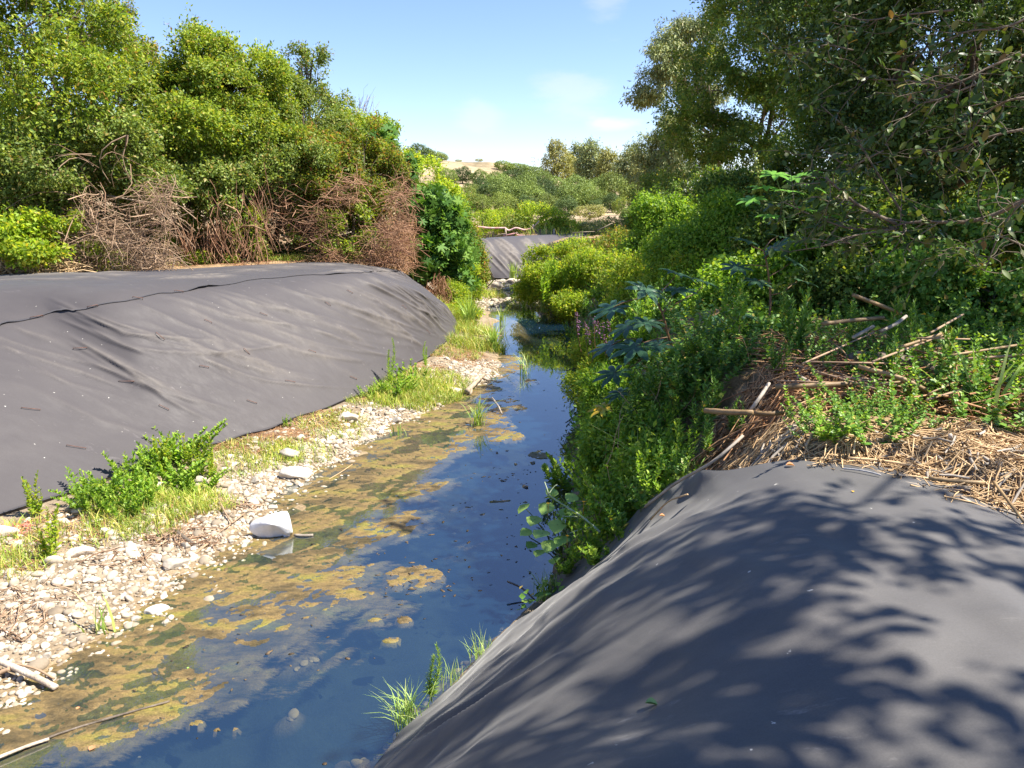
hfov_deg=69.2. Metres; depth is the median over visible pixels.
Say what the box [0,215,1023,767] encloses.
ground
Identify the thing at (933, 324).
weed
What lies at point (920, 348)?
weed
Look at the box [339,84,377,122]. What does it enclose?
bare shrub
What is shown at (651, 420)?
weed
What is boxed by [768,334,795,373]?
weed
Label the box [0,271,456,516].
ground sheet
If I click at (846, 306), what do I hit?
weed
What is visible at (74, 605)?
gravel
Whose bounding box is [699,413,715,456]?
weed
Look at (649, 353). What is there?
weed
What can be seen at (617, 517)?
weed
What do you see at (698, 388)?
weed
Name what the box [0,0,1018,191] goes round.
sky
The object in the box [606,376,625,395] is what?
weed
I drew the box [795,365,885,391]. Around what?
cane
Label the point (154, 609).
cobble
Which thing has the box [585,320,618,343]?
weed
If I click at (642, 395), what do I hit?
weed
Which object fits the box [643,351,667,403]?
weed
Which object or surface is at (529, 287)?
bank bush
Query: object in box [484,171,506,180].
pine tree
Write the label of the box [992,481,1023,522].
cane
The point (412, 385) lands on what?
weed
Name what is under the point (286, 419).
weed
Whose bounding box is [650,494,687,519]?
stalk
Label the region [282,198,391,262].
bank shrub
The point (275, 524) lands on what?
boulder
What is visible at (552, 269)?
weed
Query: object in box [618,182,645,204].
grove tree
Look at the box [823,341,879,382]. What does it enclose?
weed
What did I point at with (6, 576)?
cobble
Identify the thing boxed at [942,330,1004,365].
weed
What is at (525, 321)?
weed
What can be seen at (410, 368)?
weed
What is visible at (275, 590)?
algae
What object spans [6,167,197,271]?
brush pile
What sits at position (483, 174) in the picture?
pine tree
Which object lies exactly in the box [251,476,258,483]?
cobble
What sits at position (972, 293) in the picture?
bank bush
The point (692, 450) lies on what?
weed
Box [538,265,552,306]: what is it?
weed
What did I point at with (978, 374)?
bramble
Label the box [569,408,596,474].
weed
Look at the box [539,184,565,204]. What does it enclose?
pine tree
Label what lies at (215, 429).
weed
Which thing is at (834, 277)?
bank bush
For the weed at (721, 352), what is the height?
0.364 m
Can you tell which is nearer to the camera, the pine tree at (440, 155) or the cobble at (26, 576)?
the cobble at (26, 576)
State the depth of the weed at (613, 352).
10.63 m
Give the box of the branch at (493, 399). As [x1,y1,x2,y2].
[491,397,502,413]
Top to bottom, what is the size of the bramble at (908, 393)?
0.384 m
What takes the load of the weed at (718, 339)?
on the ground at (338, 719)
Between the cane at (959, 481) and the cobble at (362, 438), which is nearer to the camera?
the cane at (959, 481)
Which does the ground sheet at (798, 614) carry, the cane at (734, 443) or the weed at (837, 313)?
the cane at (734, 443)
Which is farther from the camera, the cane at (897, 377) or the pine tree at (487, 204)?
the pine tree at (487, 204)
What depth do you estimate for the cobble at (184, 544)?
7.58 m
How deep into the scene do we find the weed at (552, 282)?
22.63 m
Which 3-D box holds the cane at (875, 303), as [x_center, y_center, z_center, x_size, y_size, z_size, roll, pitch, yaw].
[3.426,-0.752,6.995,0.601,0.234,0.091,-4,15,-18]
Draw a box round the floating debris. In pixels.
[114,347,547,764]
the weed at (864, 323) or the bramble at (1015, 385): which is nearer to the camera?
the bramble at (1015, 385)
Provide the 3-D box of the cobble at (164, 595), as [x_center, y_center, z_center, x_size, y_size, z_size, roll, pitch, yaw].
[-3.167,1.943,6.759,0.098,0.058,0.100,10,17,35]
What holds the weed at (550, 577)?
on the ground at (338, 719)
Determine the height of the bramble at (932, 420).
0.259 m
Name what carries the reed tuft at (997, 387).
on the ground at (338, 719)
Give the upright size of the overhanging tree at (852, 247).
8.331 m
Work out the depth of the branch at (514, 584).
6.76 m
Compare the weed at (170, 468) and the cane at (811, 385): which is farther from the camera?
the weed at (170, 468)
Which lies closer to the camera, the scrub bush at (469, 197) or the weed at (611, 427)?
the weed at (611, 427)
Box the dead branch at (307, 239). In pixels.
[281,232,348,240]
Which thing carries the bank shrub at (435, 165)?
on the ground at (338, 719)
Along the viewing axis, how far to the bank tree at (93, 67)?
14.37 m
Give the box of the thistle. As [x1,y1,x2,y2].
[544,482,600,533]
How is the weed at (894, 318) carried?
on the ground at (338, 719)
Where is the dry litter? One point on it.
(241, 264)
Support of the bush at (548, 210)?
on the ground at (338, 719)
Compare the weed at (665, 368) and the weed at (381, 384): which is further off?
the weed at (381, 384)
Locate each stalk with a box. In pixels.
[607,415,623,463]
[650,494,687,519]
[848,457,918,467]
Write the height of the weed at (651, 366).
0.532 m
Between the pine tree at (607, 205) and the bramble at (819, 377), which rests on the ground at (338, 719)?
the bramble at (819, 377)
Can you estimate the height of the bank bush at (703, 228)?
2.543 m
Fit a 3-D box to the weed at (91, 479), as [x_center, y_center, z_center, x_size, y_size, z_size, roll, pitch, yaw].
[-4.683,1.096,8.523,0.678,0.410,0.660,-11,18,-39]
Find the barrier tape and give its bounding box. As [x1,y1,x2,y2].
[478,226,532,235]
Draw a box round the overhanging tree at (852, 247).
[739,0,1023,309]
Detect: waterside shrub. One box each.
[433,263,487,321]
[460,215,493,286]
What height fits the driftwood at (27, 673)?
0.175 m
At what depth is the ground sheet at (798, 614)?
3.09 m
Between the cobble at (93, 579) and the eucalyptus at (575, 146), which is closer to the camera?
the cobble at (93, 579)
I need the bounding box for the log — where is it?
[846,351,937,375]
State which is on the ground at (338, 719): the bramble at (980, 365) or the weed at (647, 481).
the bramble at (980, 365)
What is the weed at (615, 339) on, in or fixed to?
on the ground at (338, 719)
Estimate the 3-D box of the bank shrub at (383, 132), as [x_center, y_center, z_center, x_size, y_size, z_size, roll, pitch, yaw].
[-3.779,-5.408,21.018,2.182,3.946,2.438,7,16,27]
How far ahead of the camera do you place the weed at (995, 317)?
8.38 m
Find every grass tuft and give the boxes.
[556,497,606,538]
[592,425,690,468]
[674,438,705,477]
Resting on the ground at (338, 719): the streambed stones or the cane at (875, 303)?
the streambed stones
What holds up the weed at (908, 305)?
on the ground at (338, 719)
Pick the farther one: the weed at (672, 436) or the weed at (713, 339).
the weed at (713, 339)
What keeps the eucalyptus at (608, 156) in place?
on the hill
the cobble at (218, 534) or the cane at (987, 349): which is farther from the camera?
the cobble at (218, 534)
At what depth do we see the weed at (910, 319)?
7.54 m
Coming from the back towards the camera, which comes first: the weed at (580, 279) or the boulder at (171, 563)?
the weed at (580, 279)
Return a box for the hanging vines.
[371,175,421,273]
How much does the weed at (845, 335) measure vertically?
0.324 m
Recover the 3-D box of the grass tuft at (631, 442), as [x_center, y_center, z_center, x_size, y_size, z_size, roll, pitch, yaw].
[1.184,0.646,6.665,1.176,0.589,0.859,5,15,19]
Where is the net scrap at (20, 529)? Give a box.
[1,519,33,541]
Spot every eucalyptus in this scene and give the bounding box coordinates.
[540,137,575,179]
[565,140,586,181]
[570,136,609,183]
[591,145,627,189]
[608,144,636,187]
[618,0,735,163]
[620,99,730,192]
[630,165,644,192]
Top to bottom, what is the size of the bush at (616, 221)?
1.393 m
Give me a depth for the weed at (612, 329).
12.30 m
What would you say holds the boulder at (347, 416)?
on the ground at (338, 719)
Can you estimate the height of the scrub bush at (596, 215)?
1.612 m
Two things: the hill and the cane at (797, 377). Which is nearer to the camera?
the cane at (797, 377)
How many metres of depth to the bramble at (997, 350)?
6.53 m
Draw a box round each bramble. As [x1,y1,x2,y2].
[780,403,843,441]
[783,374,848,423]
[790,377,877,436]
[794,362,868,409]
[814,401,881,444]
[819,382,900,423]
[831,387,933,445]
[835,376,925,440]
[874,362,958,418]
[887,360,937,410]
[890,395,965,430]
[909,333,990,408]
[942,324,1023,372]
[945,353,1023,415]
[947,346,1023,431]
[950,344,1023,413]
[950,373,1023,427]
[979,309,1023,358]
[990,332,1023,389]
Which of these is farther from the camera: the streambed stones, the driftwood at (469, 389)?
the driftwood at (469, 389)
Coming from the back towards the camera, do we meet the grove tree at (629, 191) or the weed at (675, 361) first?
the grove tree at (629, 191)
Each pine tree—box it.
[407,143,437,161]
[422,149,449,160]
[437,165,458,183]
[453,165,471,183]
[462,181,480,197]
[468,168,487,183]
[470,192,492,214]
[471,177,487,194]
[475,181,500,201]
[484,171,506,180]
[486,172,517,197]
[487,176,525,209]
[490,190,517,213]
[493,160,515,170]
[501,167,524,179]
[505,162,528,173]
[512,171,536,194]
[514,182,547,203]
[514,194,538,214]
[518,166,541,188]
[520,164,546,174]
[530,175,555,196]
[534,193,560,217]
[538,171,554,184]
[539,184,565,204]
[544,174,573,195]
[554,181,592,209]
[554,194,579,217]
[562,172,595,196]
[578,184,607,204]
[585,198,603,212]
[589,174,608,195]
[601,193,623,211]
[618,206,630,218]
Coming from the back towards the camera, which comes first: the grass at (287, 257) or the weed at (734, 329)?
the grass at (287, 257)
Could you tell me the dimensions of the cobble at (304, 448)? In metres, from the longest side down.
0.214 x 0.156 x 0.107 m
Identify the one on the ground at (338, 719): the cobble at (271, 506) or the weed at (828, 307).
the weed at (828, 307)
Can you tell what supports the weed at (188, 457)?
on the ground at (338, 719)
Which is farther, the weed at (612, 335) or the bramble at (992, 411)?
the weed at (612, 335)
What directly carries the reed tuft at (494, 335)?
on the ground at (338, 719)
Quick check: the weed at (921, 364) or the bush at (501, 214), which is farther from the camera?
the bush at (501, 214)
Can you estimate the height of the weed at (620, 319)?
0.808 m
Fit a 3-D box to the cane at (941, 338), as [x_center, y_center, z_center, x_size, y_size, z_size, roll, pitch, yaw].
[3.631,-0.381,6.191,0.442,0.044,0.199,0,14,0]
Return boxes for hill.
[20,160,626,220]
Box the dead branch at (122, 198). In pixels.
[103,194,150,202]
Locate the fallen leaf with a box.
[645,697,656,704]
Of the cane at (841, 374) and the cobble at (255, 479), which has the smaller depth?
the cane at (841, 374)
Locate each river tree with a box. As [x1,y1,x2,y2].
[641,0,844,172]
[732,0,1023,196]
[749,0,1023,210]
[758,61,1020,209]
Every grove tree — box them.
[596,168,634,205]
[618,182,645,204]
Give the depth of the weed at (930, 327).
8.10 m
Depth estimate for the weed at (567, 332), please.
19.68 m
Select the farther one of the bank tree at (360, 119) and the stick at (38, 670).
the bank tree at (360, 119)
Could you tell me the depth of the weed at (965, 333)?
6.31 m
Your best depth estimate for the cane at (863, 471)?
4.36 m
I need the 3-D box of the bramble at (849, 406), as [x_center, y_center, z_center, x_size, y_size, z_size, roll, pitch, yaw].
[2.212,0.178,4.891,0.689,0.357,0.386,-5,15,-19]
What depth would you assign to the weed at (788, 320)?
7.66 m
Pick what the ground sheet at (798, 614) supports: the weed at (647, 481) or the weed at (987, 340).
the weed at (647, 481)
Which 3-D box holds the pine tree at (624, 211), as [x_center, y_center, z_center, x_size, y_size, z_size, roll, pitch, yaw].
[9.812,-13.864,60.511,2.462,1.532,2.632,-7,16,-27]
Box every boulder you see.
[0,525,19,537]
[64,546,94,557]
[162,557,189,569]
[249,511,292,537]
[279,448,299,458]
[279,466,311,478]
[335,412,358,421]
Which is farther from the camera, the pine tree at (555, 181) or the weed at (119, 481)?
the pine tree at (555, 181)
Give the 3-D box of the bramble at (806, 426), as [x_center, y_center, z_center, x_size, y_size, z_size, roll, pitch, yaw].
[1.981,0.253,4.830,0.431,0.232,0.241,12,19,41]
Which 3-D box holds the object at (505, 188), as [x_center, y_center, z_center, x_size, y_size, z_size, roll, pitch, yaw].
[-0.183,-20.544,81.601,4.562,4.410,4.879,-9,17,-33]
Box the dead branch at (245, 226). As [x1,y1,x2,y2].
[240,225,263,229]
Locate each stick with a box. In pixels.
[0,667,10,674]
[12,662,54,679]
[174,529,198,547]
[195,541,209,553]
[208,513,244,537]
[218,499,232,523]
[294,534,312,536]
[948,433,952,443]
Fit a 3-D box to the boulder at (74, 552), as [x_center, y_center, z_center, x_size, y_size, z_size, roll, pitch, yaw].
[-4.278,1.664,7.339,0.243,0.133,0.234,-1,14,-6]
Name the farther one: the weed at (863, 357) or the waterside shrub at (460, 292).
the waterside shrub at (460, 292)
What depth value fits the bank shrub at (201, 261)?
17.43 m
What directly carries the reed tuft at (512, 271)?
on the ground at (338, 719)
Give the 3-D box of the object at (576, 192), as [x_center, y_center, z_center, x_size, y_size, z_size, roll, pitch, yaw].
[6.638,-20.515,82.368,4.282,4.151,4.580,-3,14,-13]
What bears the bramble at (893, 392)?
on the ground at (338, 719)
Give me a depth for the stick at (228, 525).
8.06 m
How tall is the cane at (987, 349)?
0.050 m
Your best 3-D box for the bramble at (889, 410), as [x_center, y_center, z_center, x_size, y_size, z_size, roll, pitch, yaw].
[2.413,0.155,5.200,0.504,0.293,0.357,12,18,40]
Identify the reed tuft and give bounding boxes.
[68,593,115,634]
[361,672,439,732]
[387,424,406,436]
[441,658,467,690]
[455,291,490,321]
[463,398,504,426]
[463,623,491,662]
[472,321,509,351]
[497,302,511,326]
[508,259,518,278]
[516,352,533,374]
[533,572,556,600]
[536,297,548,312]
[910,338,1023,420]
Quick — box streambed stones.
[286,556,544,767]
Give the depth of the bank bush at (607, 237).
23.11 m
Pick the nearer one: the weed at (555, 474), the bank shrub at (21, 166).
the weed at (555, 474)
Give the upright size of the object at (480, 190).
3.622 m
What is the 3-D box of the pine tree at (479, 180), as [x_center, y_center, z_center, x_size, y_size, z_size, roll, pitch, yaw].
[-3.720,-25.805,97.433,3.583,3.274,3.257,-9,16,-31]
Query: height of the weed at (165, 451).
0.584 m
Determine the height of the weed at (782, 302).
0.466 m
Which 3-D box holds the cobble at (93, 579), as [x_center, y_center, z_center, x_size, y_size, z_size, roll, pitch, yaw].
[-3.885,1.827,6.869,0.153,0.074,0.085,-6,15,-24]
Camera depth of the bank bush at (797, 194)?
12.40 m
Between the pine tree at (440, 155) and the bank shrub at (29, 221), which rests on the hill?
the pine tree at (440, 155)
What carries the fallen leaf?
on the ground sheet at (798, 614)
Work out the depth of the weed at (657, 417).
7.00 m
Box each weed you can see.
[21,470,44,517]
[35,503,62,556]
[48,468,118,510]
[65,457,131,494]
[72,465,153,504]
[73,476,137,514]
[101,430,181,481]
[101,481,148,519]
[103,474,157,511]
[129,458,205,494]
[135,432,208,469]
[143,443,214,484]
[151,418,227,459]
[152,431,171,471]
[178,467,228,493]
[181,432,205,468]
[193,433,214,476]
[207,456,218,484]
[282,414,291,427]
[357,380,388,397]
[373,375,411,394]
[385,374,415,395]
[386,337,396,383]
[389,357,428,379]
[398,374,419,390]
[422,342,427,367]
[423,643,442,701]
[519,300,529,325]
[527,309,535,329]
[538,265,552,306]
[541,443,575,492]
[542,259,551,289]
[544,259,558,282]
[545,254,558,288]
[548,572,566,595]
[553,501,590,531]
[553,543,575,576]
[559,454,616,498]
[560,270,568,295]
[560,343,573,355]
[562,318,578,340]
[562,531,598,561]
[568,518,613,566]
[569,254,581,281]
[569,318,581,346]
[569,333,591,344]
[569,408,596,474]
[574,320,588,344]
[577,252,589,285]
[579,292,589,316]
[584,278,605,300]
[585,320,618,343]
[585,450,600,493]
[586,468,624,517]
[588,298,602,325]
[593,485,635,538]
[595,322,623,340]
[599,320,617,340]
[599,455,629,493]
[600,408,616,476]
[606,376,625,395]
[607,332,625,362]
[608,316,632,364]
[608,349,620,365]
[609,522,631,539]
[614,413,642,441]
[616,312,624,323]
[617,384,698,437]
[618,466,655,511]
[620,373,689,404]
[626,328,642,371]
[627,290,690,311]
[627,324,645,362]
[628,290,642,331]
[629,371,643,415]
[631,302,657,356]
[632,363,701,401]
[634,446,700,496]
[639,424,649,445]
[640,336,690,378]
[640,396,672,412]
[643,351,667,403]
[646,344,748,399]
[646,406,660,437]
[647,351,724,399]
[650,399,669,436]
[651,287,682,324]
[654,261,666,289]
[655,275,678,298]
[656,438,691,481]
[660,295,746,340]
[662,356,683,404]
[662,389,686,436]
[663,423,685,448]
[671,309,760,368]
[671,352,681,380]
[671,417,699,465]
[673,376,697,421]
[674,355,724,401]
[683,334,721,356]
[687,382,720,441]
[690,345,705,381]
[692,312,712,328]
[698,370,723,418]
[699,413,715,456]
[703,331,771,377]
[706,297,738,349]
[706,326,752,366]
[710,280,726,307]
[710,285,751,319]
[721,275,745,317]
[723,315,745,335]
[724,396,746,434]
[731,334,771,360]
[732,316,760,336]
[752,323,843,366]
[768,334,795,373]
[777,288,787,316]
[777,293,799,344]
[782,331,827,364]
[790,286,814,353]
[812,297,841,315]
[814,316,835,333]
[816,309,869,340]
[818,325,899,369]
[822,319,879,350]
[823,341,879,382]
[824,301,862,332]
[837,339,890,361]
[840,335,962,395]
[841,287,899,325]
[845,299,859,335]
[845,322,862,349]
[852,307,873,340]
[856,322,930,355]
[869,323,953,353]
[881,292,909,349]
[882,327,902,387]
[888,325,1006,396]
[895,343,970,392]
[899,312,948,346]
[900,321,920,354]
[902,298,920,342]
[905,292,920,318]
[906,309,951,334]
[908,323,931,359]
[917,306,959,331]
[918,324,1011,369]
[930,322,961,380]
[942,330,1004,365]
[947,303,1023,359]
[964,314,980,356]
[964,315,1009,334]
[970,339,1022,383]
[981,313,1023,369]
[981,326,1023,353]
[990,324,1016,369]
[993,293,1007,326]
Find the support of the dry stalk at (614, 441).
attached to the bank bush at (648, 450)
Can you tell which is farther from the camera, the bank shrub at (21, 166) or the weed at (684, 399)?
the bank shrub at (21, 166)
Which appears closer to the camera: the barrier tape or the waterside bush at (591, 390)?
the waterside bush at (591, 390)
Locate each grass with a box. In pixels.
[0,281,556,581]
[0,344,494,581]
[49,250,374,271]
[463,217,624,268]
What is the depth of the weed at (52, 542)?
7.12 m
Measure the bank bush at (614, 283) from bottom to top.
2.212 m
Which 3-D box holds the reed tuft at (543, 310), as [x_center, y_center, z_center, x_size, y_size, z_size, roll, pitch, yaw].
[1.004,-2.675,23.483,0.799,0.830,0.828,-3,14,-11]
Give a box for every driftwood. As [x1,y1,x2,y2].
[0,658,58,690]
[464,373,491,394]
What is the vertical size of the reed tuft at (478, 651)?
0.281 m
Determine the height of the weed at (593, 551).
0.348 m
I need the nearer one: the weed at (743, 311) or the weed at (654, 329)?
the weed at (743, 311)
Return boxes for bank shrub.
[0,101,198,268]
[0,106,162,265]
[0,202,93,272]
[44,182,171,271]
[101,112,288,257]
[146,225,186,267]
[168,132,341,258]
[179,200,277,265]
[230,112,415,256]
[262,110,413,243]
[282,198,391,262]
[355,120,421,230]
[360,110,473,218]
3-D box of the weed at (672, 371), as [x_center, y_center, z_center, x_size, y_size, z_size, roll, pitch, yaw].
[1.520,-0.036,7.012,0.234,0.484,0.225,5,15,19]
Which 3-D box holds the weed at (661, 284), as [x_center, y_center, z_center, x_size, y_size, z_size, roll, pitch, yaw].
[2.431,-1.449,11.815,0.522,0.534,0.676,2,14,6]
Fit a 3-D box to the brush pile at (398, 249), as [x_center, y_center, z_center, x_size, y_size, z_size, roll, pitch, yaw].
[-4.430,-4.035,18.728,4.790,3.008,3.101,0,14,0]
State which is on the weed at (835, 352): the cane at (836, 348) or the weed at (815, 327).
the cane at (836, 348)
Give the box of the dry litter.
[79,260,308,267]
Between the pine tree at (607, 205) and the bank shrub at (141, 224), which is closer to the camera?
the bank shrub at (141, 224)
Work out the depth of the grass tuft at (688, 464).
6.31 m
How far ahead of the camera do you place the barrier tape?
39.17 m
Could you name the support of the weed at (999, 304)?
on the ground at (338, 719)
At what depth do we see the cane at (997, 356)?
5.90 m
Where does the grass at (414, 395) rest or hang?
on the ground at (338, 719)
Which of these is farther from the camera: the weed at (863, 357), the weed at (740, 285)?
the weed at (740, 285)
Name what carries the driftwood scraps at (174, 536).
on the ground at (338, 719)
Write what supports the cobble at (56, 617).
on the ground at (338, 719)
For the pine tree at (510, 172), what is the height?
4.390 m
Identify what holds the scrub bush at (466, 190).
on the hill
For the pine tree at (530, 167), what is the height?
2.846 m
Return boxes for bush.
[460,185,479,200]
[464,191,481,211]
[464,208,501,237]
[488,205,518,233]
[500,211,534,234]
[509,234,611,323]
[515,199,565,229]
[546,216,570,228]
[554,214,581,233]
[556,326,620,421]
[564,358,672,545]
[565,342,745,486]
[568,225,638,277]
[569,203,607,219]
[573,219,608,234]
[585,242,725,360]
[597,215,629,229]
[608,182,783,297]
[611,196,631,214]
[615,160,776,280]
[617,218,916,342]
[624,153,1021,208]
[651,311,825,391]
[713,188,1022,272]
[724,167,977,317]
[848,186,1023,343]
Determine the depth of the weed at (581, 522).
6.85 m
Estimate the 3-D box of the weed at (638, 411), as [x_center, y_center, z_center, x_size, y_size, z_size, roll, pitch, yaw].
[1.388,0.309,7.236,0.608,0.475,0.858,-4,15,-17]
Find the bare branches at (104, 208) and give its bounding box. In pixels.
[0,135,188,267]
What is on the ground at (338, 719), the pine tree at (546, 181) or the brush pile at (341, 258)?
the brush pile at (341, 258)
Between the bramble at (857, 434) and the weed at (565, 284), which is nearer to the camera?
the bramble at (857, 434)
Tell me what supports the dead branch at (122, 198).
on the brush pile at (150, 262)
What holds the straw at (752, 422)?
on the ground at (338, 719)
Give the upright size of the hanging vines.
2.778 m
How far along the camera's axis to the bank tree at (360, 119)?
19.43 m
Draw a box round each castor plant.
[586,268,761,417]
[720,233,819,316]
[736,149,840,255]
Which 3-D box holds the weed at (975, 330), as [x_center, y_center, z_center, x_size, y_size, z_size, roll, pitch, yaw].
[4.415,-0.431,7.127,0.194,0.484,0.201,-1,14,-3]
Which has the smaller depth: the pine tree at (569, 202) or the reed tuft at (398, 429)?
the reed tuft at (398, 429)
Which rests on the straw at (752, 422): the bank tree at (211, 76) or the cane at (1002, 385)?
the cane at (1002, 385)
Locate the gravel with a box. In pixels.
[0,237,578,757]
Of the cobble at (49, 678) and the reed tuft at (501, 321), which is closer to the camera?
the cobble at (49, 678)
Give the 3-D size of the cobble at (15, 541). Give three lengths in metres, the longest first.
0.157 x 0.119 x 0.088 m
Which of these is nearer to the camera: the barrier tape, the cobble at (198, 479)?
the cobble at (198, 479)
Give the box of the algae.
[0,355,556,767]
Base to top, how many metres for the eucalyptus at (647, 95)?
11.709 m
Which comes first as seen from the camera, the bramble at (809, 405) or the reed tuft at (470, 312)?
the bramble at (809, 405)
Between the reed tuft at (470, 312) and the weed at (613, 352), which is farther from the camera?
the reed tuft at (470, 312)
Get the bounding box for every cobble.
[2,567,15,578]
[5,540,23,545]
[20,571,38,580]
[42,651,51,657]
[44,569,54,574]
[46,672,56,681]
[52,614,64,620]
[83,576,99,582]
[125,546,140,557]
[131,615,140,620]
[143,604,169,614]
[150,553,161,561]
[160,593,167,598]
[180,542,190,548]
[195,476,207,484]
[210,532,221,537]
[225,486,234,493]
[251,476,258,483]
[266,493,275,498]
[267,504,277,508]
[299,444,307,451]
[353,436,368,441]
[392,416,401,422]
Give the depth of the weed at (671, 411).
6.94 m
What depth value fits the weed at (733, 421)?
6.24 m
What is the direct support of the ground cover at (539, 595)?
on the ground at (338, 719)
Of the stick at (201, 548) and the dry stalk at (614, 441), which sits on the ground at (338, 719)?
the stick at (201, 548)
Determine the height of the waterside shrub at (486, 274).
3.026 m
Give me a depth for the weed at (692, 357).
7.35 m
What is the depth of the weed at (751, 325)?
8.29 m
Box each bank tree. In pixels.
[0,0,166,244]
[80,0,163,106]
[113,59,187,252]
[121,2,311,251]
[254,81,382,232]
[256,39,370,198]
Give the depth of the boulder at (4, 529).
7.43 m
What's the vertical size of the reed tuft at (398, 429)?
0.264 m
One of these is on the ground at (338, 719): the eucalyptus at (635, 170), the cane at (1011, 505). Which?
the eucalyptus at (635, 170)
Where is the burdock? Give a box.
[518,488,578,563]
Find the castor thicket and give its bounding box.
[377,168,487,297]
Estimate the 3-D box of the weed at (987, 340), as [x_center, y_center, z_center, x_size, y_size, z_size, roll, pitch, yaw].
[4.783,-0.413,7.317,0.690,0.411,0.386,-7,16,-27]
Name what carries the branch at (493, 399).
on the algae
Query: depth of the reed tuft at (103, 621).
6.15 m
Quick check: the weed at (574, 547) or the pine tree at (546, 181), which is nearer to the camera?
the weed at (574, 547)
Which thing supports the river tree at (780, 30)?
on the ground at (338, 719)
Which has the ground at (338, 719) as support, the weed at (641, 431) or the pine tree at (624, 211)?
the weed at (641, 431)
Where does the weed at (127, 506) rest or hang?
on the ground at (338, 719)
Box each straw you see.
[685,323,1023,473]
[695,401,1023,523]
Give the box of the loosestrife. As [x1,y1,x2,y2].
[575,312,611,360]
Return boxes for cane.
[644,435,743,507]
[703,408,753,414]
[749,382,770,409]
[753,410,784,415]
[775,381,853,389]
[777,380,826,382]
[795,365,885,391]
[796,375,809,380]
[802,332,874,363]
[808,361,901,363]
[815,372,900,386]
[821,316,884,325]
[830,369,882,389]
[843,376,886,380]
[843,468,880,475]
[852,293,901,314]
[852,325,874,338]
[858,364,929,393]
[870,378,948,384]
[871,334,942,362]
[880,315,907,332]
[889,332,941,352]
[915,337,969,339]
[926,373,1018,400]
[928,365,993,393]
[928,476,984,484]
[930,314,963,333]
[948,344,1023,355]
[957,354,1023,359]
[966,378,1023,390]
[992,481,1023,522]
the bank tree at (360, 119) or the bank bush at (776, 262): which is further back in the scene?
the bank tree at (360, 119)
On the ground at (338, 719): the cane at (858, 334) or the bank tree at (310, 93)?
the bank tree at (310, 93)
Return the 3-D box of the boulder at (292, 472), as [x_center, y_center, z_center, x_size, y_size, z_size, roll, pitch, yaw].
[-2.798,1.164,9.609,0.313,0.215,0.303,6,15,24]
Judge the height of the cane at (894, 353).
0.046 m
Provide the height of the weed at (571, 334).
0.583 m
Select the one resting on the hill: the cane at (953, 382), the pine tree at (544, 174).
the pine tree at (544, 174)
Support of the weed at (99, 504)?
on the ground at (338, 719)
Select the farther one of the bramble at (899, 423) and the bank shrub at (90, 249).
the bank shrub at (90, 249)
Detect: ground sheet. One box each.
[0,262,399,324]
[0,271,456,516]
[373,460,1023,767]
[481,231,628,278]
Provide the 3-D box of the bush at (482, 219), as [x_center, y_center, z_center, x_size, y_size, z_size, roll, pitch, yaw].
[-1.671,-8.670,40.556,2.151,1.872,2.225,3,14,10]
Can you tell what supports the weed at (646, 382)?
on the ground at (338, 719)
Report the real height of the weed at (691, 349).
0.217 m
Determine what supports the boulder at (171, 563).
on the ground at (338, 719)
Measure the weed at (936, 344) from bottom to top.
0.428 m
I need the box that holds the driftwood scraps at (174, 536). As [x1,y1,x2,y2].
[0,492,266,641]
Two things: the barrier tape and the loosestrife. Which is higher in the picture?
the barrier tape
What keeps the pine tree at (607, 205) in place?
on the hill
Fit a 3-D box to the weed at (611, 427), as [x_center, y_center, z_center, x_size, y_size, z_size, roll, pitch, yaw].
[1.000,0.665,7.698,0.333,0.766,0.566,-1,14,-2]
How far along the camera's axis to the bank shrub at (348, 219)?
20.74 m
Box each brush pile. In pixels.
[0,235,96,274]
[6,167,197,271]
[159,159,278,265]
[237,237,415,272]
[248,164,429,277]
[423,268,455,304]
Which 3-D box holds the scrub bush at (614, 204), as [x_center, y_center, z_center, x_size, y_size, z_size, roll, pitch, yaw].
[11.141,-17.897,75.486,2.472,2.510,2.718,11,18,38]
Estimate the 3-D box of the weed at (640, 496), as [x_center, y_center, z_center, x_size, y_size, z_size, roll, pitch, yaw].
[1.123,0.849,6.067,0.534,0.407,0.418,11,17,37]
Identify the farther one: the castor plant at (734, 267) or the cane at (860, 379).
the castor plant at (734, 267)
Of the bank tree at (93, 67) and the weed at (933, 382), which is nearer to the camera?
the weed at (933, 382)
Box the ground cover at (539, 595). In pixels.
[517,250,1023,609]
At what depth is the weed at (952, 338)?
5.92 m
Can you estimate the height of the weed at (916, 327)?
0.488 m
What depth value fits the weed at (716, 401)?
6.83 m
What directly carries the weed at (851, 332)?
on the ground at (338, 719)
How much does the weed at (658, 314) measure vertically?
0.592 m
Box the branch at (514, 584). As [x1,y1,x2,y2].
[507,581,534,599]

